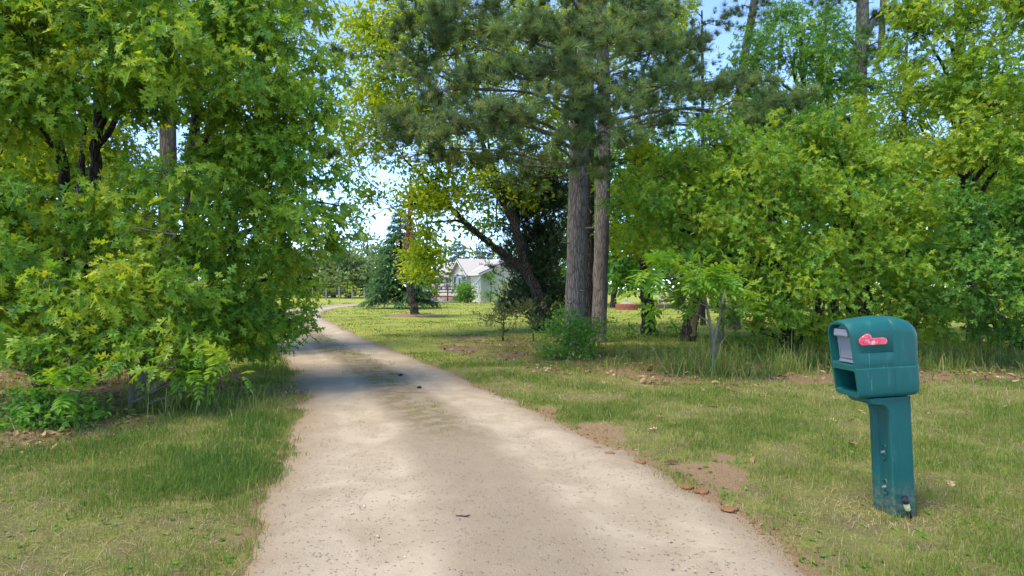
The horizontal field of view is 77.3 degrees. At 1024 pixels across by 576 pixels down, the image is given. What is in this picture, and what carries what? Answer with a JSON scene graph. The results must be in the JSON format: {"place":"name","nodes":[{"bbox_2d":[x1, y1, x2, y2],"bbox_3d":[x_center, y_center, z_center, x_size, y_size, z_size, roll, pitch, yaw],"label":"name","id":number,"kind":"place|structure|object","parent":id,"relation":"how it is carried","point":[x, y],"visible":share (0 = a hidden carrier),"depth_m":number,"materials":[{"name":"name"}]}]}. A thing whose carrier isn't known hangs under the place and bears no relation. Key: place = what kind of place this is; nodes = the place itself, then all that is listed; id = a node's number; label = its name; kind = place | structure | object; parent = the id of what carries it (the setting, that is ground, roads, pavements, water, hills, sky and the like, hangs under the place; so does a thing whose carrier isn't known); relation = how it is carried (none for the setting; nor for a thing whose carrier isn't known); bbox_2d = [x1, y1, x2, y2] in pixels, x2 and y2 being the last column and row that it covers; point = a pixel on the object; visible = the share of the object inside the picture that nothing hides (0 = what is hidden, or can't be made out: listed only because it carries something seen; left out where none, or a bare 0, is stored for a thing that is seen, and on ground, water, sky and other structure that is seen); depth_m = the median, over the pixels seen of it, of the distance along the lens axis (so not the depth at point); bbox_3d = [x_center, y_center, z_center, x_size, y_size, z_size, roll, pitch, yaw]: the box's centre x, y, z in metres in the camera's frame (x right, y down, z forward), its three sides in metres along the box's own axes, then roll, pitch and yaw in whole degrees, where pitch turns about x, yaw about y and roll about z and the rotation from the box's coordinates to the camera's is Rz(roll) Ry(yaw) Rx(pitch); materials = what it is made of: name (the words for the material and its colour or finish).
{"place":"outdoors","nodes":[
{"label":"outdoors","id":0,"kind":"place"},
{"bbox_2d":[434,301,459,302],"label":"edging blocks","id":1,"kind":"structure","parent":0,"point":[447,301],"depth_m":60.60,"materials":[{"name":"grey concrete"}]},
{"bbox_2d":[0,289,1023,575],"bbox_3d":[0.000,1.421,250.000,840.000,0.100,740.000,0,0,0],"label":"ground","id":2,"kind":"structure","parent":0,"point":[736,477],"depth_m":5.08,"materials":[{"name":"green plant"}]},
{"bbox_2d":[0,323,122,416],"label":"walnut sapling","id":3,"kind":"object","parent":2,"relation":"on","point":[59,382],"visible":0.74,"depth_m":6.29,"materials":[{"name":"green plant"}]},
{"bbox_2d":[0,379,135,434],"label":"bush","id":4,"kind":"object","parent":2,"relation":"on","point":[31,410],"visible":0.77,"depth_m":6.34,"materials":[{"name":"green plant"}]},
{"bbox_2d":[0,12,224,338],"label":"oak tree","id":5,"kind":"object","parent":2,"relation":"on","point":[39,172],"visible":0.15,"depth_m":12.87,"materials":[{"name":"green plant"}]},
{"bbox_2d":[0,145,246,396],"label":"oak tree","id":6,"kind":"object","parent":2,"relation":"on","point":[146,237],"visible":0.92,"depth_m":7.11,"materials":[{"name":"green plant"}]},
{"bbox_2d":[0,0,255,385],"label":"oak tree","id":7,"kind":"object","parent":2,"relation":"on","point":[125,53],"visible":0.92,"depth_m":7.54,"materials":[{"name":"green plant"}]},
{"bbox_2d":[42,318,253,408],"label":"walnut sapling","id":8,"kind":"object","parent":2,"relation":"on","point":[197,375],"visible":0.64,"depth_m":6.90,"materials":[{"name":"green plant"}]},
{"bbox_2d":[102,0,335,356],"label":"oak tree","id":9,"kind":"object","parent":2,"relation":"on","point":[264,276],"visible":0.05,"depth_m":14.06,"materials":[{"name":"green plant"}]},
{"bbox_2d":[149,0,364,382],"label":"oak tree","id":10,"kind":"object","parent":2,"relation":"on","point":[278,139],"visible":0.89,"depth_m":8.60,"materials":[{"name":"green plant"}]},
{"bbox_2d":[156,0,357,344],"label":"pine tree","id":11,"kind":"object","parent":2,"relation":"on","point":[168,140],"visible":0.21,"depth_m":13.53,"materials":[{"name":"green plant"}]},
{"bbox_2d":[239,240,301,295],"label":"pasture tree","id":12,"kind":"object","parent":2,"relation":"on","point":[258,275],"visible":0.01,"depth_m":96.78,"materials":[{"name":"green plant"}]},
{"bbox_2d":[259,247,322,297],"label":"pasture tree","id":13,"kind":"object","parent":2,"relation":"on","point":[301,274],"visible":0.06,"depth_m":90.22,"materials":[{"name":"green plant"}]},
{"bbox_2d":[293,246,322,296],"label":"pasture tree","id":14,"kind":"object","parent":2,"relation":"on","point":[299,251],"visible":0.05,"depth_m":93.72,"materials":[{"name":"green plant"}]},
{"bbox_2d":[307,247,366,297],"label":"pasture tree","id":15,"kind":"object","parent":2,"relation":"on","point":[329,271],"visible":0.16,"depth_m":90.54,"materials":[{"name":"green plant"}]},
{"bbox_2d":[312,287,364,299],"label":"wire fence","id":16,"kind":"object","parent":2,"relation":"on","point":[339,294],"visible":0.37,"depth_m":76.36,"materials":[{"name":"brown wood"}]},
{"bbox_2d":[308,243,379,297],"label":"pasture tree","id":17,"kind":"object","parent":2,"relation":"on","point":[352,268],"visible":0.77,"depth_m":86.86,"materials":[{"name":"green plant"}]},
{"bbox_2d":[338,282,361,298],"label":"pasture tree","id":18,"kind":"object","parent":2,"relation":"on","point":[349,286],"visible":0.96,"depth_m":83.94,"materials":[{"name":"green plant"}]},
{"bbox_2d":[344,228,389,296],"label":"pasture tree","id":19,"kind":"object","parent":2,"relation":"on","point":[368,252],"visible":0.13,"depth_m":97.55,"materials":[{"name":"green plant"}]},
{"bbox_2d":[356,208,444,309],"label":"spruce tree","id":20,"kind":"object","parent":2,"relation":"on","point":[385,285],"visible":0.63,"depth_m":43.02,"materials":[{"name":"green plant"}]},
{"bbox_2d":[375,174,446,314],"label":"lawn maple","id":21,"kind":"object","parent":2,"relation":"on","point":[413,305],"visible":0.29,"depth_m":31.11,"materials":[{"name":"green plant"}]},
{"bbox_2d":[382,313,448,316],"bbox_3d":[-4.822,1.327,32.234,3.228,0.126,3.038,0,0,-44],"label":"mulch ring","id":22,"kind":"object","parent":2,"relation":"on","point":[410,315],"visible":0.89,"depth_m":31.66,"materials":[{"name":"brown wood"}]},
{"bbox_2d":[418,286,459,300],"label":"fence","id":23,"kind":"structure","parent":2,"relation":"on","point":[447,292],"depth_m":64.40,"materials":[{"name":"brown wood"}]},
{"bbox_2d":[446,241,469,262],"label":"spruce tree","id":24,"kind":"object","parent":2,"relation":"on","point":[454,256],"visible":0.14,"depth_m":91.75,"materials":[{"name":"plant"}]},
{"bbox_2d":[452,279,484,302],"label":"rounded shrub","id":25,"kind":"object","parent":2,"relation":"on","point":[464,292],"visible":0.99,"depth_m":60.41,"materials":[{"name":"green plant"}]},
{"bbox_2d":[422,255,518,301],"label":"house","id":26,"kind":"structure","parent":2,"relation":"on","point":[473,269],"depth_m":65.16,"materials":[{"name":"white"}]},
{"bbox_2d":[472,276,480,303],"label":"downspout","id":27,"kind":"object","parent":2,"relation":"on","point":[477,280],"visible":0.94,"depth_m":56.22,"materials":[{"name":"metal"}]},
{"bbox_2d":[473,241,493,258],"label":"spruce tree","id":28,"kind":"object","parent":2,"relation":"on","point":[482,254],"visible":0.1,"depth_m":95.77,"materials":[{"name":"plant"}]},
{"bbox_2d":[483,269,496,301],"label":"wall creeper","id":29,"kind":"object","parent":2,"relation":"on","point":[486,294],"depth_m":62.75,"materials":[{"name":"green plant"}]},
{"bbox_2d":[491,280,508,303],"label":"rounded shrub","id":30,"kind":"object","parent":2,"relation":"on","point":[499,293],"visible":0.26,"depth_m":52.70,"materials":[{"name":"green plant"}]},
{"bbox_2d":[473,299,535,340],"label":"juniper sapling","id":31,"kind":"object","parent":2,"relation":"on","point":[493,316],"visible":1,"depth_m":16.83,"materials":[{"name":"green plant"}]},
{"bbox_2d":[315,0,702,333],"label":"leaning maple","id":32,"kind":"object","parent":2,"relation":"on","point":[433,198],"visible":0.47,"depth_m":18.67,"materials":[{"name":"green plant"}]},
{"bbox_2d":[0,324,1023,470],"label":"tall grass","id":33,"kind":"structure","parent":2,"relation":"on","point":[931,355],"depth_m":11.20,"materials":[{"name":"green plant"}]},
{"bbox_2d":[0,334,1023,485],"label":"leaf litter","id":34,"kind":"object","parent":2,"relation":"on","point":[498,355],"visible":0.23,"depth_m":9.72,"materials":[{"name":"brown plant"}]},
{"bbox_2d":[216,383,255,395],"bbox_3d":[-3.596,1.283,8.126,0.824,0.209,0.223,0,0,26],"label":"fallen branch","id":35,"kind":"object","parent":34,"relation":"on","point":[237,391],"visible":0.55,"depth_m":8.13,"materials":[{"name":"wood"}]},
{"bbox_2d":[0,367,1023,575],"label":"lawn weeds","id":36,"kind":"object","parent":2,"relation":"on","point":[723,494],"visible":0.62,"depth_m":4.03,"materials":[{"name":"green plant"}]},
{"bbox_2d":[353,0,691,347],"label":"pine tree","id":37,"kind":"object","parent":2,"relation":"on","point":[583,105],"visible":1,"depth_m":11.45,"materials":[{"name":"green plant"}]},
{"bbox_2d":[513,294,547,340],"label":"juniper sapling","id":38,"kind":"object","parent":2,"relation":"on","point":[528,303],"visible":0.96,"depth_m":16.57,"materials":[{"name":"green plant"}]},
{"bbox_2d":[469,150,595,331],"bbox_3d":[0.750,-1.584,21.016,4.102,6.428,3.897,0,0,-20],"label":"cedar tree","id":39,"kind":"object","parent":2,"relation":"on","point":[544,237],"visible":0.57,"depth_m":20.59,"materials":[{"name":"green plant"}]},
{"bbox_2d":[98,236,992,294],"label":"woods","id":40,"kind":"object","parent":2,"relation":"on","point":[370,248],"depth_m":132.30,"materials":[{"name":"green plant"}]},
{"bbox_2d":[525,301,625,360],"bbox_3d":[1.259,0.951,12.946,1.924,1.386,1.668,0,0,-18],"label":"green bush","id":41,"kind":"object","parent":2,"relation":"on","point":[581,332],"visible":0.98,"depth_m":12.75,"materials":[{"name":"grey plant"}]},
{"bbox_2d":[468,0,683,333],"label":"pine tree","id":42,"kind":"object","parent":2,"relation":"on","point":[589,263],"visible":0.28,"depth_m":17.97,"materials":[{"name":"green plant"}]},
{"bbox_2d":[537,143,617,282],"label":"oak tree","id":43,"kind":"object","parent":2,"relation":"on","point":[564,266],"visible":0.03,"depth_m":51.33,"materials":[{"name":"green plant"}]},
{"bbox_2d":[563,143,654,307],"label":"oak tree","id":44,"kind":"object","parent":2,"relation":"on","point":[615,273],"visible":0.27,"depth_m":44.78,"materials":[{"name":"green plant"}]},
{"bbox_2d":[607,318,642,339],"bbox_3d":[3.009,1.306,17.878,1.200,0.947,1.064,0,0,21],"label":"understory shrub","id":45,"kind":"object","parent":2,"relation":"on","point":[617,334],"visible":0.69,"depth_m":17.89,"materials":[{"name":"green plant"}]},
{"bbox_2d":[615,300,637,309],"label":"fire pit","id":46,"kind":"object","parent":2,"relation":"on","point":[626,305],"visible":0.89,"depth_m":40.79,"materials":[{"name":"brick"}]},
{"bbox_2d":[611,140,679,298],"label":"oak tree","id":47,"kind":"object","parent":2,"relation":"on","point":[632,288],"visible":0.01,"depth_m":49.20,"materials":[{"name":"green plant"}]},
{"bbox_2d":[568,0,753,335],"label":"oak tree","id":48,"kind":"object","parent":2,"relation":"on","point":[639,155],"visible":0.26,"depth_m":18.28,"materials":[{"name":"green plant"}]},
{"bbox_2d":[655,295,666,308],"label":"lawn chair","id":49,"kind":"object","parent":2,"relation":"on","point":[659,303],"visible":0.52,"depth_m":44.16,"materials":[{"name":"white plastic"}]},
{"bbox_2d":[629,315,699,337],"bbox_3d":[4.401,1.265,18.420,1.843,0.970,1.578,0,0,34],"label":"understory shrub","id":50,"kind":"object","parent":2,"relation":"on","point":[667,329],"visible":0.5,"depth_m":18.50,"materials":[{"name":"green plant"}]},
{"bbox_2d":[634,128,714,308],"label":"oak tree","id":51,"kind":"object","parent":2,"relation":"on","point":[669,275],"visible":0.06,"depth_m":43.70,"materials":[{"name":"green plant"}]},
{"bbox_2d":[631,0,735,324],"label":"pine tree","id":52,"kind":"object","parent":2,"relation":"on","point":[727,24],"visible":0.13,"depth_m":23.59,"materials":[{"name":"green plant"}]},
{"bbox_2d":[680,484,693,489],"bbox_3d":[1.244,1.420,4.560,0.103,0.036,0.076,0,0,31],"label":"soil clod","id":53,"kind":"object","parent":2,"relation":"on","point":[689,487],"visible":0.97,"depth_m":4.54,"materials":[{"name":"brown soil"}]},
{"bbox_2d":[615,247,770,374],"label":"walnut sapling","id":54,"kind":"object","parent":2,"relation":"on","point":[702,281],"visible":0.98,"depth_m":10.05,"materials":[{"name":"green plant"}]},
{"bbox_2d":[693,489,708,494],"bbox_3d":[1.322,1.420,4.462,0.101,0.033,0.081,0,0,44],"label":"soil clod","id":55,"kind":"object","parent":2,"relation":"on","point":[700,491],"visible":0.95,"depth_m":4.44,"materials":[{"name":"brown soil"}]},
{"bbox_2d":[587,0,822,342],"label":"pine tree","id":56,"kind":"object","parent":2,"relation":"on","point":[600,264],"visible":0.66,"depth_m":14.68,"materials":[{"name":"green plant"}]},
{"bbox_2d":[593,103,843,351],"bbox_3d":[4.027,-1.018,12.453,4.859,5.145,4.451,0,0,0],"label":"oak tree","id":57,"kind":"object","parent":2,"relation":"on","point":[778,268],"visible":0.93,"depth_m":11.70,"materials":[{"name":"green plant"}]},
{"bbox_2d":[651,143,791,341],"bbox_3d":[5.503,-1.159,16.071,3.716,5.488,3.777,0,0,-30],"label":"oak tree","id":58,"kind":"object","parent":2,"relation":"on","point":[692,325],"visible":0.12,"depth_m":16.58,"materials":[{"name":"green plant"}]},
{"bbox_2d":[665,150,801,352],"bbox_3d":[4.564,-0.672,13.253,2.960,4.342,2.076,0,0,0],"label":"oak tree","id":59,"kind":"object","parent":2,"relation":"on","point":[720,336],"visible":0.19,"depth_m":13.25,"materials":[{"name":"green plant"}]},
{"bbox_2d":[646,0,835,329],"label":"pine tree","id":60,"kind":"object","parent":2,"relation":"on","point":[753,7],"visible":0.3,"depth_m":21.41,"materials":[{"name":"green plant"}]},
{"bbox_2d":[672,42,839,334],"bbox_3d":[7.131,-2.893,18.692,5.071,8.784,4.331,0,0,0],"label":"oak tree","id":61,"kind":"object","parent":2,"relation":"on","point":[748,156],"visible":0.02,"depth_m":18.43,"materials":[{"name":"green plant"}]},
{"bbox_2d":[722,322,796,355],"bbox_3d":[5.215,1.149,13.641,1.462,1.214,1.366,0,0,14],"label":"understory shrub","id":62,"kind":"object","parent":2,"relation":"on","point":[760,341],"visible":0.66,"depth_m":13.58,"materials":[{"name":"green plant"}]},
{"bbox_2d":[752,305,828,351],"bbox_3d":[6.413,0.901,14.414,1.926,1.194,1.260,0,0,23],"label":"understory shrub","id":63,"kind":"object","parent":2,"relation":"on","point":[820,341],"visible":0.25,"depth_m":14.32,"materials":[{"name":"green plant"}]},
{"bbox_2d":[705,0,914,335],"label":"oak tree","id":64,"kind":"object","parent":2,"relation":"on","point":[816,53],"visible":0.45,"depth_m":16.28,"materials":[{"name":"green plant"}]},
{"bbox_2d":[774,150,847,309],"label":"oak tree","id":65,"kind":"object","parent":2,"relation":"on","point":[824,233],"depth_m":37.48,"materials":[{"name":"green plant"}]},
{"bbox_2d":[773,46,903,319],"bbox_3d":[9.838,-3.085,19.438,5.150,9.167,4.125,0,0,0],"label":"oak tree","id":66,"kind":"object","parent":2,"relation":"on","point":[832,303],"visible":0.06,"depth_m":19.19,"materials":[{"name":"green plant"}]},
{"bbox_2d":[740,97,969,343],"bbox_3d":[7.058,-1.146,12.568,5.864,5.419,3.846,0,0,-31],"label":"oak tree","id":67,"kind":"object","parent":2,"relation":"on","point":[864,201],"visible":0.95,"depth_m":11.48,"materials":[{"name":"green plant"}]},
{"bbox_2d":[828,316,919,517],"bbox_3d":[2.344,0.832,4.125,0.483,1.308,0.263,-2,0,-7],"label":"mailbox","id":68,"kind":"object","parent":2,"relation":"on","point":[875,365],"visible":0.94,"depth_m":4.04,"materials":[{"name":"teal plastic"}]},
{"bbox_2d":[834,325,852,362],"bbox_3d":[2.139,0.360,4.106,0.077,0.245,0.198,-2,0,-7],"label":"door","id":69,"kind":"structure","parent":68,"relation":"in","point":[844,345],"depth_m":4.13,"materials":[{"name":"white plastic"}]},
{"bbox_2d":[801,0,986,316],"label":"pine tree","id":70,"kind":"object","parent":2,"relation":"on","point":[867,24],"visible":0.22,"depth_m":20.07,"materials":[{"name":"green plant"}]},
{"bbox_2d":[847,139,964,296],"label":"oak tree","id":71,"kind":"object","parent":2,"relation":"on","point":[895,252],"visible":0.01,"depth_m":35.04,"materials":[{"name":"green plant"}]},
{"bbox_2d":[901,495,911,518],"bbox_3d":[2.461,1.368,3.985,0.089,0.150,0.042,0,0,-23],"label":"marker tube","id":72,"kind":"object","parent":2,"relation":"on","point":[905,501],"visible":0.98,"depth_m":3.98,"materials":[{"name":"white plastic"}]},
{"bbox_2d":[831,46,1004,326],"bbox_3d":[11.808,-2.992,19.188,4.683,8.968,4.503,0,0,15],"label":"oak tree","id":73,"kind":"object","parent":2,"relation":"on","point":[947,181],"visible":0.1,"depth_m":18.72,"materials":[{"name":"green plant"}]},
{"bbox_2d":[848,0,1023,346],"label":"oak tree","id":74,"kind":"object","parent":2,"relation":"on","point":[917,18],"visible":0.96,"depth_m":12.26,"materials":[{"name":"green plant"}]},
{"bbox_2d":[910,317,966,348],"bbox_3d":[9.048,1.025,13.855,1.773,0.951,1.286,0,0,0],"label":"understory shrub","id":75,"kind":"object","parent":2,"relation":"on","point":[955,337],"visible":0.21,"depth_m":13.81,"materials":[{"name":"green plant"}]},
{"bbox_2d":[887,164,1023,351],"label":"oak tree","id":76,"kind":"object","parent":2,"relation":"on","point":[990,265],"visible":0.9,"depth_m":11.27,"materials":[{"name":"green plant"}]},
{"bbox_2d":[891,60,1023,335],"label":"oak tree","id":77,"kind":"object","parent":2,"relation":"on","point":[990,190],"visible":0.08,"depth_m":18.07,"materials":[{"name":"green plant"}]},
{"bbox_2d":[910,156,1014,300],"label":"oak tree","id":78,"kind":"object","parent":2,"relation":"on","point":[950,278],"visible":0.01,"depth_m":33.14,"materials":[{"name":"green plant"}]},
{"bbox_2d":[950,324,1023,351],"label":"understory shrub","id":79,"kind":"object","parent":2,"relation":"on","point":[977,341],"visible":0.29,"depth_m":13.49,"materials":[{"name":"green plant"}]},
{"bbox_2d":[972,88,1023,300],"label":"oak tree","id":80,"kind":"object","parent":2,"relation":"on","point":[999,207],"visible":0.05,"depth_m":17.96,"materials":[{"name":"green plant"}]},
{"bbox_2d":[9,0,1023,288],"label":"sky","id":81,"kind":"structure","parent":0,"point":[725,39],"materials":[{"name":"blue"}]},
{"bbox_2d":[243,303,805,575],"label":"driveway","id":82,"kind":"structure","parent":0,"point":[535,511],"depth_m":4.31,"materials":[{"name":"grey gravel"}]},
{"bbox_2d":[304,325,470,431],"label":"drive weeds","id":83,"kind":"object","parent":82,"relation":"on","point":[379,377],"visible":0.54,"depth_m":10.90,"materials":[{"name":"green plant"}]},
{"bbox_2d":[633,460,645,464],"bbox_3d":[1.035,1.420,5.199,0.108,0.039,0.076,0,0,15],"label":"soil clod","id":84,"kind":"object","parent":82,"relation":"on","point":[640,462],"visible":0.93,"depth_m":5.18,"materials":[{"name":"brown soil"}]},
{"bbox_2d":[471,383,871,571],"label":"soil crumbs","id":85,"kind":"object","parent":82,"relation":"on","point":[759,532],"visible":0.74,"depth_m":4.27,"materials":[{"name":"brown soil"}]},
{"bbox_2d":[720,506,738,512],"bbox_3d":[1.397,1.420,4.102,0.103,0.030,0.086,0,0,41],"label":"soil clod","id":86,"kind":"object","parent":82,"relation":"on","point":[730,509],"visible":1,"depth_m":4.09,"materials":[{"name":"brown soil"}]},
{"bbox_2d":[775,489,1009,538],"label":"dry thatch grass","id":87,"kind":"structure","parent":0,"point":[886,519],"depth_m":4.00,"materials":[{"name":"beige plant"}]}
]}

